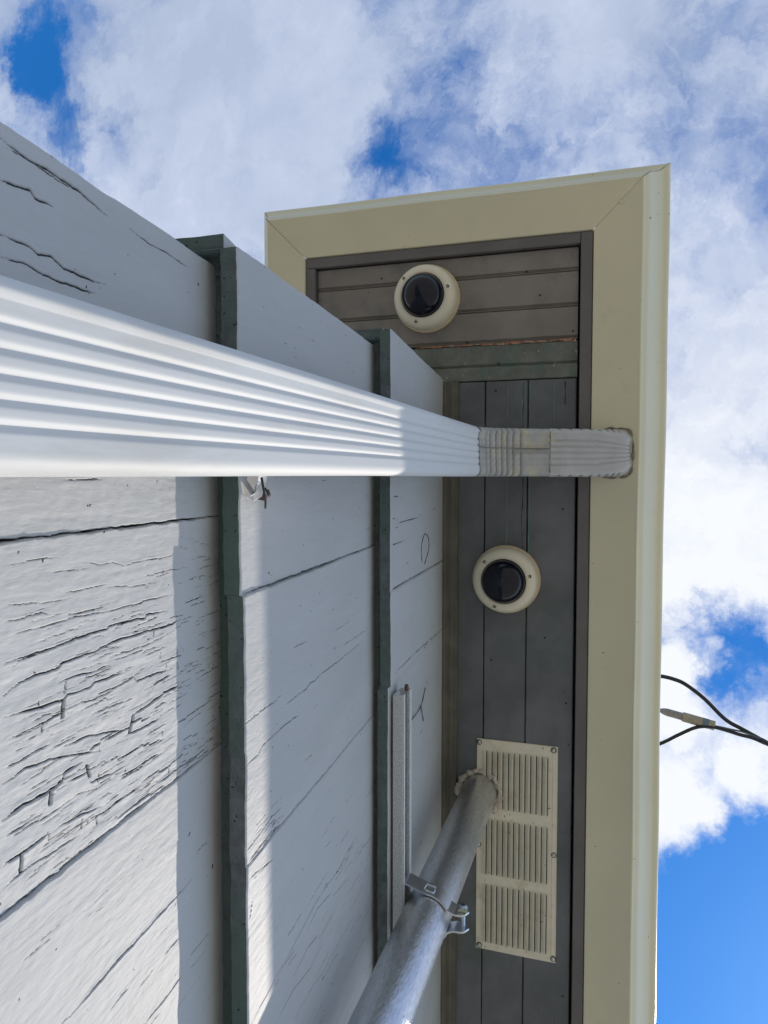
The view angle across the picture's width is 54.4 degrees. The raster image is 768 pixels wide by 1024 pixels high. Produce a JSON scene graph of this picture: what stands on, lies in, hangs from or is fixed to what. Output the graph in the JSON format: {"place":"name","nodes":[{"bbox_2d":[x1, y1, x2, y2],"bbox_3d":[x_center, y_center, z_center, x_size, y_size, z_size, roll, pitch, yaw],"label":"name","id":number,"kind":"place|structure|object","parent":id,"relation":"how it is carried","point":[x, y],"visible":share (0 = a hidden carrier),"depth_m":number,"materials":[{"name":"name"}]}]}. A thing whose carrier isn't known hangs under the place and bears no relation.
{"place":"outdoors","nodes":[
{"label":"outdoors","id":0,"kind":"place"},
{"bbox_2d":[0,0,767,1023],"label":"sky","id":1,"kind":"structure","parent":0,"point":[199,118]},
{"label":"ground","id":2,"kind":"structure","parent":0,"visible":0},
{"bbox_2d":[0,122,593,1023],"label":"building","id":3,"kind":"structure","parent":2,"relation":"on","point":[204,680],"depth_m":0.69,"materials":[{"name":"grey paint"}]},
{"bbox_2d":[0,275,634,508],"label":"downspout","id":4,"kind":"object","parent":3,"relation":"attached to","point":[88,389],"visible":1,"depth_m":0.43,"materials":[{"name":"white metal"}]},
{"bbox_2d":[393,684,411,928],"bbox_3d":[0.026,0.497,1.070,0.016,0.038,0.504,1,-87,18],"label":"strut channel","id":5,"kind":"object","parent":3,"relation":"attached to","point":[402,705],"visible":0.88,"depth_m":1.05,"materials":[{"name":"metal"}]},
{"bbox_2d":[405,873,468,937],"bbox_3d":[0.074,0.570,1.056,0.093,0.028,0.092,1,-87,18],"label":"pipe clamp","id":6,"kind":"object","parent":5,"relation":"attached to","point":[441,896],"visible":0.66,"depth_m":1.05,"materials":[{"name":"metal"}]},
{"bbox_2d":[348,768,503,1023],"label":"conduit","id":7,"kind":"object","parent":3,"relation":"attached to","point":[394,989],"visible":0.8,"depth_m":1.01,"materials":[{"name":"silver metal"}]},
{"bbox_2d":[660,708,715,729],"bbox_3d":[0.655,0.541,2.029,0.476,0.215,0.029,13,-83,17],"label":"wedge clamp","id":8,"kind":"object","parent":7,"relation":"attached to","point":[689,718],"visible":0.53,"depth_m":2.06,"materials":[{"name":"grey metal"}]},
{"bbox_2d":[660,725,767,745],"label":"cable","id":9,"kind":"object","parent":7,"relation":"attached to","point":[690,729],"visible":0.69,"depth_m":2.04,"materials":[{"name":"black rubber"}]},
{"bbox_2d":[715,725,760,738],"bbox_3d":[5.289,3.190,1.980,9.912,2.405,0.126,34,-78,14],"label":"bare wire","id":10,"kind":"object","parent":9,"relation":"attached to","point":[740,731],"visible":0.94,"depth_m":2.03,"materials":[{"name":"silver metal"}]},
{"bbox_2d":[661,674,767,741],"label":"cable","id":11,"kind":"object","parent":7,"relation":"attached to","point":[711,705],"visible":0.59,"depth_m":2.05,"materials":[{"name":"black rubber"}]},
{"bbox_2d":[394,264,459,332],"bbox_3d":[0.073,-0.405,1.395,0.128,0.072,0.128,1,-87,18],"label":"security camera","id":12,"kind":"object","parent":3,"relation":"attached to","point":[426,298],"visible":1,"depth_m":1.38,"materials":[{"name":"white plastic"}]},
{"bbox_2d":[264,163,670,1023],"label":"gutter","id":13,"kind":"object","parent":3,"relation":"attached to","point":[622,215],"visible":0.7,"depth_m":1.35,"materials":[{"name":"beige metal"}]},
{"bbox_2d":[472,545,540,612],"bbox_3d":[0.220,0.127,1.372,0.128,0.072,0.128,1,-87,18],"label":"security camera","id":14,"kind":"object","parent":3,"relation":"attached to","point":[506,578],"visible":1,"depth_m":1.36,"materials":[{"name":"white plastic"}]},
{"bbox_2d":[476,738,557,962],"bbox_3d":[0.250,0.643,1.420,0.155,0.008,0.415,1,-87,18],"label":"soffit vent","id":15,"kind":"object","parent":3,"relation":"attached to","point":[516,866],"visible":0.98,"depth_m":1.42,"materials":[{"name":"metal"}]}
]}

